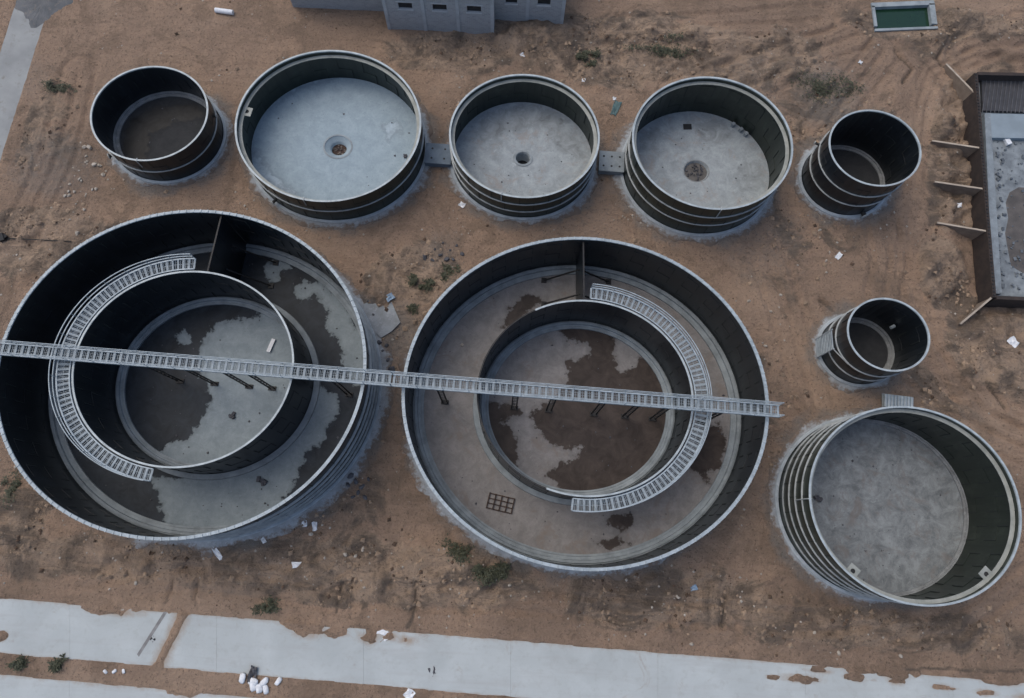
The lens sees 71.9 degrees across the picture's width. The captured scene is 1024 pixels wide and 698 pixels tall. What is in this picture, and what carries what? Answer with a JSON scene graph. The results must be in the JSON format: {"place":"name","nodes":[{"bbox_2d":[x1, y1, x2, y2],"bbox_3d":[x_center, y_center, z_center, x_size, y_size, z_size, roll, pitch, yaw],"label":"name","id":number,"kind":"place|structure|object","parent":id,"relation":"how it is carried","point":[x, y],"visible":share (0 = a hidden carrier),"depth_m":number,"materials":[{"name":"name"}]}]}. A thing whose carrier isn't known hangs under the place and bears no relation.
{"place":"outdoors","nodes":[
{"label":"outdoors","id":0,"kind":"place"},
{"bbox_2d":[0,8,43,159],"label":"corner road","id":1,"kind":"structure","parent":0,"point":[20,41],"depth_m":72.62,"materials":[{"name":"concrete"}]},
{"bbox_2d":[0,675,248,697],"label":"road","id":2,"kind":"structure","parent":0,"point":[12,686],"depth_m":58.16,"materials":[{"name":"concrete"}]},
{"bbox_2d":[0,0,1023,697],"bbox_3d":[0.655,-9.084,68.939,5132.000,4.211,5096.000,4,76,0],"label":"ground","id":3,"kind":"structure","parent":0,"point":[132,34],"depth_m":67.97,"materials":[{"name":"soil"}]},
{"bbox_2d":[0,468,22,508],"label":"weed clump","id":4,"kind":"object","parent":3,"relation":"on","point":[11,488],"visible":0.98,"depth_m":61.66,"materials":[{"name":"green plant"}]},
{"bbox_2d":[5,654,29,671],"bbox_3d":[-40.794,26.038,58.289,1.703,0.658,1.306,-39,79,-10],"label":"weed clump","id":5,"kind":"object","parent":3,"relation":"on","point":[19,664],"visible":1,"depth_m":58.23,"materials":[{"name":"green plant"}]},
{"bbox_2d":[0,233,70,241],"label":"lying pole","id":6,"kind":"object","parent":3,"relation":"on","point":[3,237],"visible":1,"depth_m":67.42,"materials":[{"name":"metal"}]},
{"bbox_2d":[15,0,72,27],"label":"gravel heap","id":7,"kind":"object","parent":3,"relation":"on","point":[37,13],"visible":1,"depth_m":74.19,"materials":[{"name":"grey gravel"}]},
{"bbox_2d":[47,653,68,673],"bbox_3d":[-37.592,26.021,58.367,1.393,0.680,1.686,41,78,9],"label":"weed clump","id":8,"kind":"object","parent":3,"relation":"on","point":[55,666],"visible":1,"depth_m":58.28,"materials":[{"name":"green plant"}]},
{"bbox_2d":[39,78,77,94],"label":"weed clump","id":9,"kind":"object","parent":3,"relation":"on","point":[62,87],"visible":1,"depth_m":71.71,"materials":[{"name":"green plant"}]},
{"bbox_2d":[90,66,234,186],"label":"round tank","id":10,"kind":"object","parent":3,"relation":"on","point":[127,112],"visible":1,"depth_m":70.19,"materials":[{"name":"black metal"}]},
{"bbox_2d":[0,209,393,557],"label":"tank","id":11,"kind":"object","parent":3,"relation":"on","point":[54,469],"visible":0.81,"depth_m":62.40,"materials":[{"name":"grey concrete"}]},
{"bbox_2d":[48,253,320,481],"bbox_3d":[-27.514,2.093,60.986,19.944,7.808,18.978,4,76,0],"label":"tank","id":12,"kind":"object","parent":11,"relation":"in","point":[168,310],"visible":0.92,"depth_m":63.56,"materials":[{"name":"grey concrete"}]},
{"bbox_2d":[228,411,235,418],"bbox_3d":[-25.279,6.012,63.888,0.702,0.350,0.598,-37,79,-10],"label":"debris heap","id":13,"kind":"object","parent":12,"relation":"on","point":[232,415],"visible":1,"depth_m":63.78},
{"bbox_2d":[267,339,275,351],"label":"white board","id":14,"kind":"object","parent":12,"relation":"on","point":[270,346],"visible":1,"depth_m":65.49,"materials":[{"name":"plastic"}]},
{"bbox_2d":[0,340,392,396],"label":"access bridge","id":15,"kind":"structure","parent":11,"relation":"on","point":[229,372],"depth_m":57.72,"materials":[{"name":"metal"}]},
{"bbox_2d":[207,215,278,288],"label":"partition wall","id":16,"kind":"structure","parent":11,"relation":"on","point":[227,254],"depth_m":63.98,"materials":[{"name":"black metal"}]},
{"bbox_2d":[256,476,266,485],"bbox_3d":[-22.250,11.706,62.472,1.052,0.417,0.641,30,77,6],"label":"debris heap","id":17,"kind":"object","parent":11,"relation":"on","point":[263,482],"visible":1,"depth_m":62.36,"materials":[{"name":"grey stone"}]},
{"bbox_2d":[212,547,221,559],"bbox_3d":[-25.503,17.661,61.023,0.444,0.174,1.449,-39,79,-10],"label":"white scrap","id":18,"kind":"object","parent":3,"relation":"on","point":[217,553],"visible":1,"depth_m":60.99,"materials":[{"name":"plastic"}]},
{"bbox_2d":[214,7,233,14],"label":"white pipe","id":19,"kind":"object","parent":3,"relation":"on","point":[224,11],"visible":1,"depth_m":74.16,"materials":[{"name":"plastic"}]},
{"bbox_2d":[239,672,245,683],"bbox_3d":[-22.347,27.277,58.458,0.592,0.294,0.896,15,81,10],"label":"white sack","id":20,"kind":"object","parent":3,"relation":"on","point":[242,677],"visible":1,"depth_m":58.36,"materials":[{"name":"plastic"}]},
{"bbox_2d":[247,665,256,682],"bbox_3d":[-21.524,27.009,58.536,0.674,0.408,1.399,9,76,1],"label":"dark tarp","id":21,"kind":"object","parent":3,"relation":"on","point":[252,672],"visible":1,"depth_m":58.51,"materials":[{"name":"black plastic"}]},
{"bbox_2d":[249,684,255,691],"bbox_3d":[-21.402,27.923,58.324,0.558,0.282,0.783,-11,80,-13],"label":"white sack","id":22,"kind":"object","parent":3,"relation":"on","point":[252,687],"visible":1,"depth_m":58.20,"materials":[{"name":"plastic"}]},
{"bbox_2d":[248,677,257,685],"bbox_3d":[-21.440,27.545,58.392,0.948,0.320,0.643,11,86,13],"label":"white sack","id":23,"kind":"object","parent":3,"relation":"on","point":[254,681],"visible":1,"depth_m":58.27,"materials":[{"name":"plastic"}]},
{"bbox_2d":[256,683,262,692],"bbox_3d":[-20.881,28.043,58.299,0.565,0.295,0.779,-5,71,-14],"label":"white sack","id":24,"kind":"object","parent":3,"relation":"on","point":[259,688],"visible":1,"depth_m":58.20,"materials":[{"name":"plastic"}]},
{"bbox_2d":[260,677,267,685],"bbox_3d":[-20.494,27.555,58.422,0.501,0.281,0.837,44,79,12],"label":"white sack","id":25,"kind":"object","parent":3,"relation":"on","point":[263,681],"visible":1,"depth_m":58.32,"materials":[{"name":"plastic"}]},
{"bbox_2d":[262,684,268,693],"bbox_3d":[-20.361,28.139,58.302,0.472,0.266,0.758,-14,78,-13],"label":"white sack","id":26,"kind":"object","parent":3,"relation":"on","point":[265,689],"visible":1,"depth_m":58.23,"materials":[{"name":"plastic"}]},
{"bbox_2d":[250,595,281,615],"bbox_3d":[-20.875,21.782,59.849,2.571,0.715,1.691,-12,76,-4],"label":"weed clump","id":27,"kind":"object","parent":3,"relation":"on","point":[272,607],"visible":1,"depth_m":59.79,"materials":[{"name":"green plant"}]},
{"bbox_2d":[274,677,282,685],"bbox_3d":[-19.364,27.535,58.466,0.412,0.231,0.728,38,71,0],"label":"white sack","id":28,"kind":"object","parent":3,"relation":"on","point":[278,681],"visible":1,"depth_m":58.40,"materials":[{"name":"plastic"}]},
{"bbox_2d":[292,562,300,567],"bbox_3d":[-18.352,18.560,60.634,1.250,0.169,0.575,-2,76,-1],"label":"white scrap","id":29,"kind":"object","parent":3,"relation":"on","point":[295,564],"visible":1,"depth_m":60.63,"materials":[{"name":"paper"}]},
{"bbox_2d":[312,522,316,530],"bbox_3d":[-17.257,15.508,61.719,0.486,0.190,0.832,-8,76,-3],"label":"white scrap","id":30,"kind":"object","parent":3,"relation":"on","point":[314,525],"visible":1,"depth_m":61.71,"materials":[{"name":"paper"}]},
{"bbox_2d":[235,50,432,229],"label":"round tank","id":31,"kind":"object","parent":3,"relation":"on","point":[318,159],"visible":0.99,"depth_m":70.51,"materials":[{"name":"grey concrete"}]},
{"bbox_2d":[347,473,353,478],"bbox_3d":[-14.359,11.314,62.829,0.427,0.388,0.684,50,80,10],"label":"rubble piece","id":32,"kind":"object","parent":3,"relation":"on","point":[350,475],"visible":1,"depth_m":62.69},
{"bbox_2d":[363,302,400,337],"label":"broken slab","id":33,"kind":"structure","parent":3,"relation":"on","point":[383,322],"depth_m":66.43,"materials":[{"name":"concrete"}]},
{"bbox_2d":[386,292,394,301],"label":"plastic sheet","id":34,"kind":"object","parent":3,"relation":"on","point":[390,296],"visible":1,"depth_m":66.68,"materials":[{"name":"white plastic"}]},
{"bbox_2d":[388,366,394,370],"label":"rubble piece","id":35,"kind":"object","parent":3,"relation":"on","point":[391,368],"visible":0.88,"depth_m":65.22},
{"bbox_2d":[403,688,415,697],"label":"white scrap","id":36,"kind":"object","parent":3,"relation":"on","point":[407,693],"visible":1,"depth_m":58.44,"materials":[{"name":"plastic"}]},
{"bbox_2d":[405,273,417,286],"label":"weed clump","id":37,"kind":"object","parent":3,"relation":"on","point":[412,278],"visible":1,"depth_m":67.14,"materials":[{"name":"green plant"}]},
{"bbox_2d":[406,303,418,314],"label":"weed clump","id":38,"kind":"object","parent":3,"relation":"on","point":[411,307],"visible":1,"depth_m":66.53,"materials":[{"name":"green plant"}]},
{"bbox_2d":[418,277,434,291],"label":"weed clump","id":39,"kind":"object","parent":3,"relation":"on","point":[426,285],"visible":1,"depth_m":67.06,"materials":[{"name":"green plant"}]},
{"bbox_2d":[291,0,565,33],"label":"block building","id":40,"kind":"structure","parent":3,"relation":"on","point":[474,16],"depth_m":72.95,"materials":[{"name":"grey concrete"}]},
{"bbox_2d":[395,1,413,10],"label":"window","id":41,"kind":"structure","parent":40,"relation":"in","point":[408,4],"depth_m":71.23,"materials":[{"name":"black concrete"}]},
{"bbox_2d":[430,2,447,12],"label":"window","id":42,"kind":"structure","parent":40,"relation":"in","point":[435,5],"depth_m":71.26,"materials":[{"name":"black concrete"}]},
{"bbox_2d":[465,4,482,13],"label":"window","id":43,"kind":"structure","parent":40,"relation":"in","point":[470,7],"depth_m":71.29,"materials":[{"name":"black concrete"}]},
{"bbox_2d":[505,0,517,5],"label":"window","id":44,"kind":"structure","parent":40,"relation":"in","point":[506,0],"depth_m":72.43,"materials":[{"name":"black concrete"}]},
{"bbox_2d":[536,0,550,6],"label":"window","id":45,"kind":"structure","parent":40,"relation":"in","point":[539,1],"depth_m":72.38,"materials":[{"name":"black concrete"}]},
{"bbox_2d":[424,143,450,166],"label":"duct box","id":46,"kind":"object","parent":3,"relation":"on","point":[437,155],"visible":0.96,"depth_m":70.13,"materials":[{"name":"grey concrete"}]},
{"bbox_2d":[439,262,459,282],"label":"weed clump","id":47,"kind":"object","parent":3,"relation":"on","point":[445,268],"visible":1,"depth_m":67.61,"materials":[{"name":"green plant"}]},
{"bbox_2d":[435,533,474,566],"bbox_3d":[-4.957,17.379,60.929,3.602,1.174,2.183,23,76,5],"label":"weed clump","id":48,"kind":"object","parent":3,"relation":"on","point":[455,551],"visible":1,"depth_m":60.95,"materials":[{"name":"green plant"}]},
{"bbox_2d":[458,201,465,207],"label":"white scrap","id":49,"kind":"object","parent":3,"relation":"on","point":[461,204],"visible":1,"depth_m":69.57,"materials":[{"name":"paper"}]},
{"bbox_2d":[470,561,510,587],"bbox_3d":[-1.786,19.311,60.458,3.569,1.318,2.186,-5,76,-2],"label":"weed clump","id":50,"kind":"object","parent":3,"relation":"on","point":[494,573],"visible":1,"depth_m":60.39,"materials":[{"name":"green plant"}]},
{"bbox_2d":[0,0,1021,697],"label":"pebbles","id":51,"kind":"object","parent":3,"relation":"on","point":[452,266],"visible":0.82,"depth_m":67.25,"materials":[{"name":"stone"}]},
{"bbox_2d":[0,6,1023,697],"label":"soil lumps","id":52,"kind":"object","parent":3,"relation":"on","point":[718,574],"visible":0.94,"depth_m":66.41,"materials":[{"name":"brown soil"}]},
{"bbox_2d":[5,1,1023,687],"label":"soil clods","id":53,"kind":"object","parent":3,"relation":"on","point":[437,285],"visible":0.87,"depth_m":66.00,"materials":[{"name":"brown soil"}]},
{"bbox_2d":[443,74,600,226],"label":"round tank","id":54,"kind":"object","parent":3,"relation":"on","point":[532,110],"visible":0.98,"depth_m":70.55,"materials":[{"name":"grey concrete"}]},
{"bbox_2d":[398,236,768,580],"bbox_3d":[6.064,4.510,61.722,34.033,7.026,31.020,4,76,0],"label":"tank","id":55,"kind":"object","parent":3,"relation":"on","point":[690,505],"visible":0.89,"depth_m":63.10,"materials":[{"name":"grey concrete"}]},
{"bbox_2d":[486,492,514,513],"bbox_3d":[-1.019,13.643,62.404,2.330,0.160,1.400,13,76,2],"label":"steel frame","id":56,"kind":"object","parent":55,"relation":"on","point":[500,503],"visible":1,"depth_m":62.36,"materials":[{"name":"black metal"}]},
{"bbox_2d":[80,102,948,580],"bbox_3d":[0.030,-3.502,66.883,80.501,0.137,44.270,4,76,0],"label":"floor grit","id":57,"kind":"object","parent":55,"relation":"on","point":[534,402],"visible":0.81,"depth_m":64.07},
{"bbox_2d":[541,241,611,305],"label":"partition wall","id":58,"kind":"structure","parent":55,"relation":"on","point":[580,284],"depth_m":65.00,"materials":[{"name":"black concrete"}]},
{"bbox_2d":[389,371,784,424],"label":"access bridge","id":59,"kind":"structure","parent":55,"relation":"on","point":[717,411],"depth_m":57.66,"materials":[{"name":"metal"}]},
{"bbox_2d":[473,284,711,511],"bbox_3d":[6.427,4.513,61.308,19.944,7.200,19.047,4,76,0],"label":"tank","id":60,"kind":"object","parent":55,"relation":"in","point":[573,332],"visible":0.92,"depth_m":64.03,"materials":[{"name":"grey concrete"}]},
{"bbox_2d":[575,47,600,66],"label":"weed clump","id":61,"kind":"object","parent":3,"relation":"on","point":[585,53],"visible":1,"depth_m":73.59,"materials":[{"name":"green plant"}]},
{"bbox_2d":[598,150,624,174],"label":"duct box","id":62,"kind":"object","parent":3,"relation":"on","point":[611,162],"visible":1,"depth_m":70.27,"materials":[{"name":"concrete"}]},
{"bbox_2d":[610,100,621,116],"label":"plastic sheet","id":63,"kind":"object","parent":3,"relation":"on","point":[615,107],"visible":1,"depth_m":72.60,"materials":[{"name":"teal plastic"}]},
{"bbox_2d":[623,30,699,59],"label":"weed clump","id":64,"kind":"object","parent":3,"relation":"on","point":[666,50],"visible":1,"depth_m":74.30,"materials":[{"name":"green plant"}]},
{"bbox_2d":[691,584,697,590],"bbox_3d":[15.730,20.660,61.041,0.660,0.168,0.493,-12,76,-4],"label":"white scrap","id":65,"kind":"object","parent":3,"relation":"on","point":[693,587],"visible":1,"depth_m":61.02,"materials":[{"name":"white plastic"}]},
{"bbox_2d":[612,76,792,246],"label":"round tank","id":66,"kind":"object","parent":3,"relation":"on","point":[723,128],"visible":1,"depth_m":70.31,"materials":[{"name":"grey concrete"}]},
{"bbox_2d":[790,66,863,109],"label":"weed clump","id":67,"kind":"object","parent":3,"relation":"on","point":[819,88],"visible":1,"depth_m":73.28,"materials":[{"name":"green plant"}]},
{"bbox_2d":[835,252,842,259],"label":"white scrap","id":68,"kind":"object","parent":3,"relation":"on","point":[838,256],"visible":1,"depth_m":68.91,"materials":[{"name":"paper"}]},
{"bbox_2d":[794,110,921,224],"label":"round tank","id":69,"kind":"object","parent":3,"relation":"on","point":[855,167],"visible":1,"depth_m":68.54,"materials":[{"name":"black metal"}]},
{"bbox_2d":[811,298,929,393],"bbox_3d":[32.602,-0.449,64.006,8.432,6.018,7.956,-11,76,-4],"label":"round tank","id":70,"kind":"object","parent":3,"relation":"on","point":[882,342],"visible":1,"depth_m":64.82,"materials":[{"name":"grey concrete"}]},
{"bbox_2d":[767,406,1021,606],"bbox_3d":[32.303,13.100,60.028,19.165,6.978,17.692,4,76,0],"label":"round tank","id":71,"kind":"object","parent":3,"relation":"on","point":[962,546],"visible":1,"depth_m":62.10,"materials":[{"name":"grey concrete"}]},
{"bbox_2d":[813,495,822,501],"bbox_3d":[27.331,13.327,62.995,0.838,0.366,0.559,36,78,8],"label":"debris heap","id":72,"kind":"object","parent":71,"relation":"on","point":[818,498],"visible":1,"depth_m":62.89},
{"bbox_2d":[882,393,912,406],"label":"ribbed panel","id":73,"kind":"object","parent":3,"relation":"on","point":[892,400],"visible":0.73,"depth_m":65.04,"materials":[{"name":"metal"}]},
{"bbox_2d":[870,0,937,31],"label":"water basin","id":74,"kind":"object","parent":3,"relation":"on","point":[903,16],"visible":0.72,"depth_m":76.23,"materials":[{"name":"liquid"}]},
{"bbox_2d":[930,140,978,157],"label":"raking board","id":75,"kind":"object","parent":3,"relation":"on","point":[968,150],"visible":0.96,"depth_m":71.64,"materials":[{"name":"brown wood"}]},
{"bbox_2d":[942,64,972,100],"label":"raking board","id":76,"kind":"object","parent":3,"relation":"on","point":[962,88],"visible":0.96,"depth_m":73.97,"materials":[{"name":"wood"}]},
{"bbox_2d":[933,181,981,195],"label":"raking board","id":77,"kind":"object","parent":3,"relation":"on","point":[957,189],"visible":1,"depth_m":70.67,"materials":[{"name":"brown wood"}]},
{"bbox_2d":[935,222,985,239],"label":"raking board","id":78,"kind":"object","parent":3,"relation":"on","point":[969,233],"visible":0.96,"depth_m":69.47,"materials":[{"name":"brown wood"}]},
{"bbox_2d":[957,297,991,324],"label":"raking board","id":79,"kind":"object","parent":3,"relation":"on","point":[978,306],"visible":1,"depth_m":67.26,"materials":[{"name":"brown wood"}]},
{"bbox_2d":[962,72,1023,307],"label":"concrete basin","id":80,"kind":"object","parent":3,"relation":"on","point":[993,106],"visible":1,"depth_m":70.53,"materials":[{"name":"grey concrete"}]},
{"bbox_2d":[1007,336,1018,347],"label":"white bag","id":81,"kind":"object","parent":3,"relation":"on","point":[1013,341],"visible":1,"depth_m":67.17,"materials":[{"name":"plastic"}]},
{"bbox_2d":[0,599,1023,697],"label":"access road","id":82,"kind":"structure","parent":0,"point":[460,664],"depth_m":59.22,"materials":[{"name":"concrete"}]},
{"bbox_2d":[376,630,388,640],"bbox_3d":[-11.054,24.002,59.671,1.579,0.196,0.947,34,77,7],"label":"white scrap","id":83,"kind":"object","parent":82,"relation":"on","point":[382,632],"visible":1,"depth_m":59.64,"materials":[{"name":"plastic"}]}
]}

